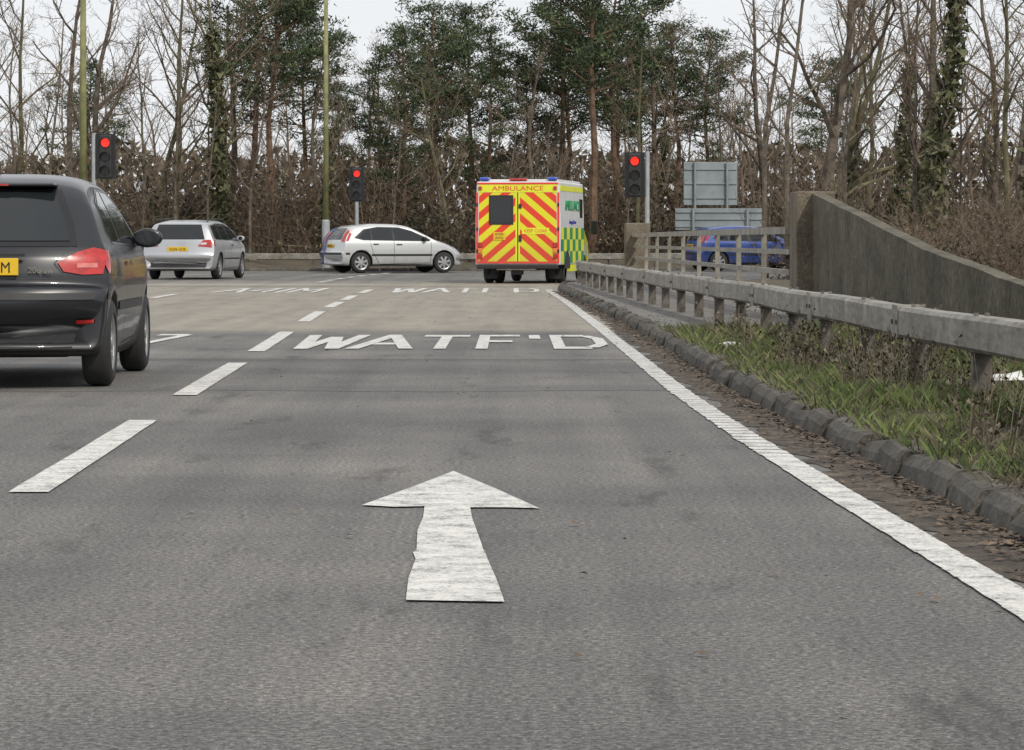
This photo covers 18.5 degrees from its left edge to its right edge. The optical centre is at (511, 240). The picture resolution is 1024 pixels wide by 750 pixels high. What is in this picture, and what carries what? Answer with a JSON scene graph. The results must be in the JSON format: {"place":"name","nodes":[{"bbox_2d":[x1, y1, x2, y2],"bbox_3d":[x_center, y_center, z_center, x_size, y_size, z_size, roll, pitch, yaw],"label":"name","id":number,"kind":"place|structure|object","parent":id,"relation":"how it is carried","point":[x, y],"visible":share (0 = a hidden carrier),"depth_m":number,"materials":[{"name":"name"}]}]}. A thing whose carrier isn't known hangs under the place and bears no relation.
{"place":"outdoors","nodes":[
{"label":"outdoors","id":0,"kind":"place"},
{"bbox_2d":[241,234,760,329],"bbox_3d":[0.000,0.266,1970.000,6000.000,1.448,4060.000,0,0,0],"label":"ground","id":1,"kind":"structure","parent":0,"point":[266,264],"depth_m":107.14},
{"bbox_2d":[0,8,36,173],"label":"slim tree","id":2,"kind":"object","parent":1,"relation":"on","point":[13,148],"visible":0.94,"depth_m":111.59,"materials":[{"name":"brown plant"}]},
{"bbox_2d":[0,0,49,173],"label":"bare tree","id":3,"kind":"object","parent":1,"relation":"on","point":[2,117],"visible":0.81,"depth_m":117.47,"materials":[{"name":"brown plant"}]},
{"bbox_2d":[0,0,99,173],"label":"bare tree","id":4,"kind":"object","parent":1,"relation":"on","point":[21,140],"visible":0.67,"depth_m":119.00,"materials":[{"name":"brown plant"}]},
{"bbox_2d":[14,0,90,175],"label":"slim tree","id":5,"kind":"object","parent":1,"relation":"on","point":[49,171],"visible":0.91,"depth_m":107.81,"materials":[{"name":"brown plant"}]},
{"bbox_2d":[10,55,94,178],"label":"slim tree","id":6,"kind":"object","parent":1,"relation":"on","point":[61,118],"visible":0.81,"depth_m":108.60,"materials":[{"name":"brown plant"}]},
{"bbox_2d":[36,57,130,181],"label":"pine tree","id":7,"kind":"object","parent":1,"relation":"on","point":[89,74],"visible":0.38,"depth_m":131.80,"materials":[{"name":"green plant"}]},
{"bbox_2d":[22,0,166,177],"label":"bare tree","id":8,"kind":"object","parent":1,"relation":"on","point":[69,141],"visible":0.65,"depth_m":123.69,"materials":[{"name":"brown plant"}]},
{"bbox_2d":[32,0,182,187],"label":"bare tree","id":9,"kind":"object","parent":1,"relation":"on","point":[97,105],"visible":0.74,"depth_m":117.92,"materials":[{"name":"brown plant"}]},
{"bbox_2d":[106,4,167,228],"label":"slim tree","id":10,"kind":"object","parent":1,"relation":"on","point":[143,155],"visible":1,"depth_m":109.25,"materials":[{"name":"brown plant"}]},
{"bbox_2d":[106,0,245,219],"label":"bare tree","id":11,"kind":"object","parent":1,"relation":"on","point":[180,20],"visible":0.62,"depth_m":116.03,"materials":[{"name":"brown plant"}]},
{"bbox_2d":[152,25,210,219],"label":"slim tree","id":12,"kind":"object","parent":1,"relation":"on","point":[175,159],"visible":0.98,"depth_m":107.02,"materials":[{"name":"brown plant"}]},
{"bbox_2d":[134,0,253,211],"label":"bare tree","id":13,"kind":"object","parent":1,"relation":"on","point":[169,153],"visible":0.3,"depth_m":124.20,"materials":[{"name":"brown plant"}]},
{"bbox_2d":[165,72,244,219],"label":"slim tree","id":14,"kind":"object","parent":1,"relation":"on","point":[208,176],"visible":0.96,"depth_m":110.35,"materials":[{"name":"brown plant"}]},
{"bbox_2d":[160,0,254,206],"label":"bare tree","id":15,"kind":"object","parent":1,"relation":"on","point":[234,148],"visible":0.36,"depth_m":121.23,"materials":[{"name":"brown plant"}]},
{"bbox_2d":[159,0,315,226],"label":"bare tree","id":16,"kind":"object","parent":1,"relation":"on","point":[218,197],"visible":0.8,"depth_m":111.69,"materials":[{"name":"brown plant"}]},
{"bbox_2d":[184,0,335,245],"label":"pine tree","id":17,"kind":"object","parent":1,"relation":"on","point":[252,57],"visible":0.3,"depth_m":117.83,"materials":[{"name":"green plant"}]},
{"bbox_2d":[173,0,355,251],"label":"pine tree","id":18,"kind":"object","parent":1,"relation":"on","point":[298,9],"visible":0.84,"depth_m":113.95,"materials":[{"name":"green plant"}]},
{"bbox_2d":[222,38,315,261],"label":"slim tree","id":19,"kind":"object","parent":1,"relation":"on","point":[250,196],"visible":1,"depth_m":107.02,"materials":[{"name":"brown plant"}]},
{"bbox_2d":[241,6,360,238],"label":"pine tree","id":20,"kind":"object","parent":1,"relation":"on","point":[303,119],"visible":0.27,"depth_m":121.92,"materials":[{"name":"green plant"}]},
{"bbox_2d":[322,0,329,267],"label":"street lamp","id":21,"kind":"object","parent":1,"relation":"on","point":[325,226],"visible":0.75,"depth_m":102.43,"materials":[{"name":"metal"}]},
{"bbox_2d":[273,31,380,223],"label":"bare tree","id":22,"kind":"object","parent":1,"relation":"on","point":[314,116],"visible":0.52,"depth_m":115.34,"materials":[{"name":"brown plant"}]},
{"bbox_2d":[302,78,358,252],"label":"slim tree","id":23,"kind":"object","parent":1,"relation":"on","point":[319,236],"visible":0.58,"depth_m":110.96,"materials":[{"name":"brown plant"}]},
{"bbox_2d":[305,42,357,189],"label":"slim tree","id":24,"kind":"object","parent":1,"relation":"on","point":[330,140],"visible":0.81,"depth_m":109.04,"materials":[{"name":"brown plant"}]},
{"bbox_2d":[318,79,368,223],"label":"pine tree","id":25,"kind":"object","parent":1,"relation":"on","point":[346,151],"visible":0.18,"depth_m":125.77,"materials":[{"name":"green plant"}]},
{"bbox_2d":[335,39,418,223],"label":"pine tree","id":26,"kind":"object","parent":1,"relation":"on","point":[372,101],"visible":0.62,"depth_m":115.73,"materials":[{"name":"green plant"}]},
{"bbox_2d":[378,79,437,223],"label":"slim tree","id":27,"kind":"object","parent":1,"relation":"on","point":[397,182],"visible":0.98,"depth_m":108.07,"materials":[{"name":"brown plant"}]},
{"bbox_2d":[354,18,464,225],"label":"pine tree","id":28,"kind":"object","parent":1,"relation":"on","point":[402,43],"visible":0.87,"depth_m":112.56,"materials":[{"name":"green plant"}]},
{"bbox_2d":[361,34,486,244],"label":"bare tree","id":29,"kind":"object","parent":1,"relation":"on","point":[443,147],"visible":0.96,"depth_m":110.78,"materials":[{"name":"brown plant"}]},
{"bbox_2d":[375,47,493,236],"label":"pine tree","id":30,"kind":"object","parent":1,"relation":"on","point":[423,129],"visible":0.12,"depth_m":123.78,"materials":[{"name":"green plant"}]},
{"bbox_2d":[375,0,500,236],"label":"pine tree","id":31,"kind":"object","parent":1,"relation":"on","point":[448,47],"visible":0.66,"depth_m":115.76,"materials":[{"name":"green plant"}]},
{"bbox_2d":[416,107,464,241],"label":"slim tree","id":32,"kind":"object","parent":1,"relation":"on","point":[437,164],"visible":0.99,"depth_m":108.84,"materials":[{"name":"brown plant"}]},
{"bbox_2d":[147,266,785,270],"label":"kerb","id":33,"kind":"structure","parent":1,"relation":"on","point":[413,269],"depth_m":100.02,"materials":[{"name":"concrete"}]},
{"bbox_2d":[388,0,546,241],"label":"pine tree","id":34,"kind":"object","parent":1,"relation":"on","point":[465,10],"visible":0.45,"depth_m":118.52,"materials":[{"name":"green plant"}]},
{"bbox_2d":[439,14,535,200],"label":"pine tree","id":35,"kind":"object","parent":1,"relation":"on","point":[494,68],"visible":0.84,"depth_m":113.09,"materials":[{"name":"green plant"}]},
{"bbox_2d":[0,29,1023,232],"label":"distant woodland","id":36,"kind":"object","parent":1,"relation":"on","point":[749,166],"visible":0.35,"depth_m":170.17,"materials":[{"name":"brown plant"}]},
{"bbox_2d":[2,111,1023,279],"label":"scrub belt","id":37,"kind":"object","parent":1,"relation":"on","point":[995,246],"visible":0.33,"depth_m":111.26,"materials":[{"name":"brown plant"}]},
{"bbox_2d":[476,63,568,178],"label":"pine tree","id":38,"kind":"object","parent":1,"relation":"on","point":[503,156],"visible":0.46,"depth_m":117.76,"materials":[{"name":"green plant"}]},
{"bbox_2d":[481,72,564,178],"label":"slim tree","id":39,"kind":"object","parent":1,"relation":"on","point":[514,148],"visible":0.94,"depth_m":108.05,"materials":[{"name":"brown plant"}]},
{"bbox_2d":[485,32,598,179],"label":"bare tree","id":40,"kind":"object","parent":1,"relation":"on","point":[533,92],"visible":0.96,"depth_m":111.40,"materials":[{"name":"brown plant"}]},
{"bbox_2d":[488,0,628,178],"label":"pine tree","id":41,"kind":"object","parent":1,"relation":"on","point":[548,86],"visible":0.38,"depth_m":117.88,"materials":[{"name":"green plant"}]},
{"bbox_2d":[511,25,647,180],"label":"pine tree","id":42,"kind":"object","parent":1,"relation":"on","point":[568,125],"visible":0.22,"depth_m":121.80,"materials":[{"name":"green plant"}]},
{"bbox_2d":[492,0,684,252],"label":"pine tree","id":43,"kind":"object","parent":1,"relation":"on","point":[577,61],"visible":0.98,"depth_m":112.72,"materials":[{"name":"green plant"}]},
{"bbox_2d":[534,0,673,251],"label":"pine tree","id":44,"kind":"object","parent":1,"relation":"on","point":[614,162],"visible":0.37,"depth_m":115.77,"materials":[{"name":"green plant"}]},
{"bbox_2d":[245,252,976,267],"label":"safety barrier","id":45,"kind":"object","parent":1,"relation":"on","point":[609,257],"visible":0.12,"depth_m":101.24,"materials":[{"name":"concrete"}]},
{"bbox_2d":[555,13,691,201],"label":"pine tree","id":46,"kind":"object","parent":1,"relation":"on","point":[618,142],"visible":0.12,"depth_m":123.96,"materials":[{"name":"green plant"}]},
{"bbox_2d":[588,10,694,222],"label":"bare tree","id":47,"kind":"object","parent":1,"relation":"on","point":[638,209],"visible":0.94,"depth_m":111.47,"materials":[{"name":"brown plant"}]},
{"bbox_2d":[596,24,692,213],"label":"pine tree","id":48,"kind":"object","parent":1,"relation":"on","point":[621,89],"visible":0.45,"depth_m":119.60,"materials":[{"name":"green plant"}]},
{"bbox_2d":[629,4,700,252],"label":"bare tree","id":49,"kind":"object","parent":1,"relation":"on","point":[652,102],"visible":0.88,"depth_m":115.82,"materials":[{"name":"brown plant"}]},
{"bbox_2d":[618,15,753,240],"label":"pine tree","id":50,"kind":"object","parent":1,"relation":"on","point":[683,67],"visible":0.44,"depth_m":125.55,"materials":[{"name":"green plant"}]},
{"bbox_2d":[665,72,711,240],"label":"slim tree","id":51,"kind":"object","parent":1,"relation":"on","point":[690,131],"visible":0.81,"depth_m":119.01,"materials":[{"name":"brown plant"}]},
{"bbox_2d":[656,26,760,207],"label":"pine tree","id":52,"kind":"object","parent":1,"relation":"on","point":[705,110],"visible":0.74,"depth_m":124.71,"materials":[{"name":"green plant"}]},
{"bbox_2d":[684,162,736,207],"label":"traffic sign","id":53,"kind":"object","parent":1,"relation":"on","point":[709,183],"visible":0.8,"depth_m":113.49,"materials":[{"name":"metal"}]},
{"bbox_2d":[675,208,761,230],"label":"traffic sign","id":54,"kind":"object","parent":1,"relation":"on","point":[692,219],"visible":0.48,"depth_m":111.99,"materials":[{"name":"metal"}]},
{"bbox_2d":[688,23,750,207],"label":"slim tree","id":55,"kind":"object","parent":1,"relation":"on","point":[719,102],"visible":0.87,"depth_m":115.80,"materials":[{"name":"brown plant"}]},
{"bbox_2d":[668,0,796,226],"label":"bare tree","id":56,"kind":"object","parent":1,"relation":"on","point":[758,127],"visible":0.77,"depth_m":117.86,"materials":[{"name":"brown plant"}]},
{"bbox_2d":[705,0,836,277],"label":"slim tree","id":57,"kind":"object","parent":1,"relation":"on","point":[764,179],"visible":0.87,"depth_m":81.80,"materials":[{"name":"brown plant"}]},
{"bbox_2d":[709,0,842,279],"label":"slim tree","id":58,"kind":"object","parent":1,"relation":"on","point":[790,106],"visible":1,"depth_m":78.67,"materials":[{"name":"brown plant"}]},
{"bbox_2d":[749,74,821,226],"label":"slim tree","id":59,"kind":"object","parent":1,"relation":"on","point":[774,177],"visible":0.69,"depth_m":116.93,"materials":[{"name":"brown plant"}]},
{"bbox_2d":[558,278,1023,541],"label":"kerb","id":60,"kind":"structure","parent":1,"relation":"on","point":[998,506],"depth_m":14.27,"materials":[{"name":"concrete"}]},
{"bbox_2d":[772,52,887,156],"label":"pine tree","id":61,"kind":"object","parent":1,"relation":"on","point":[813,114],"visible":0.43,"depth_m":133.92,"materials":[{"name":"green plant"}]},
{"bbox_2d":[743,0,930,190],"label":"bare tree","id":62,"kind":"object","parent":1,"relation":"on","point":[833,128],"visible":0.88,"depth_m":82.29,"materials":[{"name":"brown plant"}]},
{"bbox_2d":[797,1,882,199],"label":"slim tree","id":63,"kind":"object","parent":1,"relation":"on","point":[842,147],"visible":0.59,"depth_m":95.63,"materials":[{"name":"brown plant"}]},
{"bbox_2d":[797,0,892,202],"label":"slim tree","id":64,"kind":"object","parent":1,"relation":"on","point":[847,141],"visible":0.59,"depth_m":92.35,"materials":[{"name":"brown plant"}]},
{"bbox_2d":[826,48,874,205],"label":"slim tree","id":65,"kind":"object","parent":1,"relation":"on","point":[853,163],"visible":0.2,"depth_m":119.73,"materials":[{"name":"brown plant"}]},
{"bbox_2d":[808,0,928,215],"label":"bare tree","id":66,"kind":"object","parent":1,"relation":"on","point":[872,161],"visible":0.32,"depth_m":116.94,"materials":[{"name":"brown plant"}]},
{"bbox_2d":[812,0,937,199],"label":"bare tree","id":67,"kind":"object","parent":1,"relation":"on","point":[859,79],"visible":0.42,"depth_m":112.34,"materials":[{"name":"brown plant"}]},
{"bbox_2d":[811,0,957,201],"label":"bare tree","id":68,"kind":"object","parent":1,"relation":"on","point":[874,78],"visible":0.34,"depth_m":95.92,"materials":[{"name":"brown plant"}]},
{"bbox_2d":[868,0,942,227],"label":"slim tree","id":69,"kind":"object","parent":1,"relation":"on","point":[901,160],"visible":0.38,"depth_m":93.56,"materials":[{"name":"green plant"}]},
{"bbox_2d":[854,0,975,233],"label":"bare tree","id":70,"kind":"object","parent":1,"relation":"on","point":[908,81],"visible":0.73,"depth_m":87.92,"materials":[{"name":"brown plant"}]},
{"bbox_2d":[812,193,1023,319],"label":"wing wall","id":71,"kind":"structure","parent":1,"relation":"on","point":[857,253],"depth_m":29.54,"materials":[{"name":"concrete"}]},
{"bbox_2d":[880,0,959,232],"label":"slim tree","id":72,"kind":"object","parent":1,"relation":"on","point":[916,139],"visible":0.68,"depth_m":88.34,"materials":[{"name":"brown plant"}]},
{"bbox_2d":[890,30,951,227],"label":"slim tree","id":73,"kind":"object","parent":1,"relation":"on","point":[921,177],"visible":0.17,"depth_m":116.00,"materials":[{"name":"brown plant"}]},
{"bbox_2d":[889,0,990,241],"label":"slim tree","id":74,"kind":"object","parent":1,"relation":"on","point":[947,88],"visible":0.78,"depth_m":76.26,"materials":[{"name":"green plant"}]},
{"bbox_2d":[903,1,1023,238],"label":"bare tree","id":75,"kind":"object","parent":1,"relation":"on","point":[962,143],"visible":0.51,"depth_m":114.15,"materials":[{"name":"brown plant"}]},
{"bbox_2d":[906,0,1023,236],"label":"bare tree","id":76,"kind":"object","parent":1,"relation":"on","point":[1005,123],"visible":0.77,"depth_m":86.03,"materials":[{"name":"brown plant"}]},
{"bbox_2d":[946,43,990,233],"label":"slim tree","id":77,"kind":"object","parent":1,"relation":"on","point":[961,173],"visible":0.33,"depth_m":118.79,"materials":[{"name":"brown plant"}]},
{"bbox_2d":[918,0,1023,225],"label":"bare tree","id":78,"kind":"object","parent":1,"relation":"on","point":[994,178],"visible":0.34,"depth_m":118.26,"materials":[{"name":"brown plant"}]},
{"bbox_2d":[957,0,1023,166],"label":"bare tree","id":79,"kind":"object","parent":1,"relation":"on","point":[1014,162],"visible":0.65,"depth_m":115.60,"materials":[{"name":"brown plant"}]},
{"bbox_2d":[991,0,1023,218],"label":"bare tree","id":80,"kind":"object","parent":1,"relation":"on","point":[1020,168],"visible":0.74,"depth_m":94.09,"materials":[{"name":"brown plant"}]},
{"bbox_2d":[0,270,1023,749],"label":"road","id":81,"kind":"structure","parent":0,"point":[142,606],"depth_m":9.44,"materials":[{"name":"grey asphalt"}]},
{"bbox_2d":[0,174,162,385],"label":"hatchback car","id":82,"kind":"object","parent":81,"relation":"on","point":[73,273],"visible":1,"depth_m":20.75,"materials":[{"name":"grey paint"}]},
{"bbox_2d":[79,0,86,180],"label":"street lamp","id":83,"kind":"object","parent":81,"relation":"on","point":[83,144],"visible":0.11,"depth_m":78.93,"materials":[{"name":"metal"}]},
{"bbox_2d":[88,133,115,184],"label":"traffic light","id":84,"kind":"object","parent":81,"relation":"on","point":[103,155],"visible":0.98,"depth_m":74.05,"materials":[{"name":"black plastic"}]},
{"bbox_2d":[9,290,371,491],"bbox_3d":[-3.990,0.964,32.998,3.636,0.001,57.952,0,0,-1],"label":"lane line","id":85,"kind":"object","parent":81,"relation":"on","point":[57,474],"visible":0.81,"depth_m":15.28,"materials":[{"name":"paint"}]},
{"bbox_2d":[144,219,244,278],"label":"estate car","id":86,"kind":"object","parent":81,"relation":"on","point":[216,248],"visible":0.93,"depth_m":78.61,"materials":[{"name":"silver metal"}]},
{"bbox_2d":[0,359,631,454],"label":"road joint sealant","id":87,"kind":"object","parent":81,"relation":"on","point":[330,359],"visible":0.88,"depth_m":25.63,"materials":[{"name":"black asphalt"}]},
{"bbox_2d":[349,166,363,224],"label":"traffic light","id":88,"kind":"object","parent":81,"relation":"on","point":[356,184],"visible":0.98,"depth_m":98.03,"materials":[{"name":"black plastic"}]},
{"bbox_2d":[208,288,538,292],"bbox_3d":[-2.561,0.963,61.250,6.192,0.003,5.500,0,0,0],"label":"road lettering","id":89,"kind":"object","parent":81,"relation":"on","point":[465,290],"visible":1,"depth_m":60.95,"materials":[{"name":"paint"}]},
{"bbox_2d":[324,224,460,272],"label":"hatchback car","id":90,"kind":"object","parent":81,"relation":"on","point":[359,248],"visible":1,"depth_m":94.36,"materials":[{"name":"silver metal"}]},
{"bbox_2d":[293,335,606,348],"bbox_3d":[-0.582,0.963,30.150,2.964,0.003,4.100,0,0,0],"label":"road lettering","id":91,"kind":"object","parent":81,"relation":"on","point":[400,341],"visible":1,"depth_m":30.07,"materials":[{"name":"paint"}]},
{"bbox_2d":[363,471,537,600],"bbox_3d":[-0.224,0.964,10.810,0.648,0.001,4.780,0,0,0],"label":"road arrow marking","id":92,"kind":"object","parent":81,"relation":"on","point":[451,563],"visible":1,"depth_m":10.17,"materials":[{"name":"paint"}]},
{"bbox_2d":[476,177,597,282],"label":"ambulance","id":93,"kind":"object","parent":81,"relation":"on","point":[522,224],"visible":0.99,"depth_m":71.34,"materials":[{"name":"yellow metal"}]},
{"bbox_2d":[491,197,511,222],"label":"rear window","id":94,"kind":"structure","parent":93,"relation":"in","point":[501,207],"depth_m":71.35,"materials":[{"name":"black glass"}]},
{"bbox_2d":[69,285,1023,749],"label":"leaf litter","id":95,"kind":"object","parent":81,"relation":"on","point":[859,463],"visible":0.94,"depth_m":13.56,"materials":[{"name":"brown plant"}]},
{"bbox_2d":[625,151,649,222],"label":"traffic light","id":96,"kind":"object","parent":81,"relation":"on","point":[637,174],"visible":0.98,"depth_m":74.05,"materials":[{"name":"black plastic"}]},
{"bbox_2d":[685,226,784,270],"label":"hatchback car","id":97,"kind":"object","parent":81,"relation":"on","point":[727,241],"visible":0.44,"depth_m":99.94,"materials":[{"name":"blue paint"}]},
{"bbox_2d":[546,290,1023,619],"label":"edge line","id":98,"kind":"object","parent":81,"relation":"on","point":[1007,594],"visible":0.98,"depth_m":11.47,"materials":[{"name":"paint"}]},
{"bbox_2d":[557,292,1023,581],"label":"gutter dirt","id":99,"kind":"structure","parent":81,"relation":"on","point":[981,554],"depth_m":12.81,"materials":[{"name":"brown soil"}]},
{"bbox_2d":[0,0,1023,227],"label":"sky","id":100,"kind":"structure","parent":0,"point":[365,16],"materials":[{"name":"white"}]},
{"bbox_2d":[566,280,818,328],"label":"footway","id":101,"kind":"structure","parent":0,"point":[687,314],"depth_m":40.83,"materials":[{"name":"concrete"}]},
{"bbox_2d":[624,191,834,316],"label":"bridge parapet","id":102,"kind":"structure","parent":101,"relation":"on","point":[637,246],"depth_m":41.99,"materials":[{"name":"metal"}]},
{"bbox_2d":[576,260,1023,396],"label":"safety barrier","id":103,"kind":"object","parent":101,"relation":"on","point":[985,338],"visible":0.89,"depth_m":22.65,"materials":[{"name":"metal"}]},
{"bbox_2d":[654,318,1023,496],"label":"verge","id":104,"kind":"structure","parent":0,"point":[929,413],"depth_m":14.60,"materials":[{"name":"green plant"}]},
{"bbox_2d":[695,300,1023,456],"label":"weeds","id":105,"kind":"object","parent":104,"relation":"on","point":[893,365],"visible":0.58,"depth_m":18.57,"materials":[{"name":"plant"}]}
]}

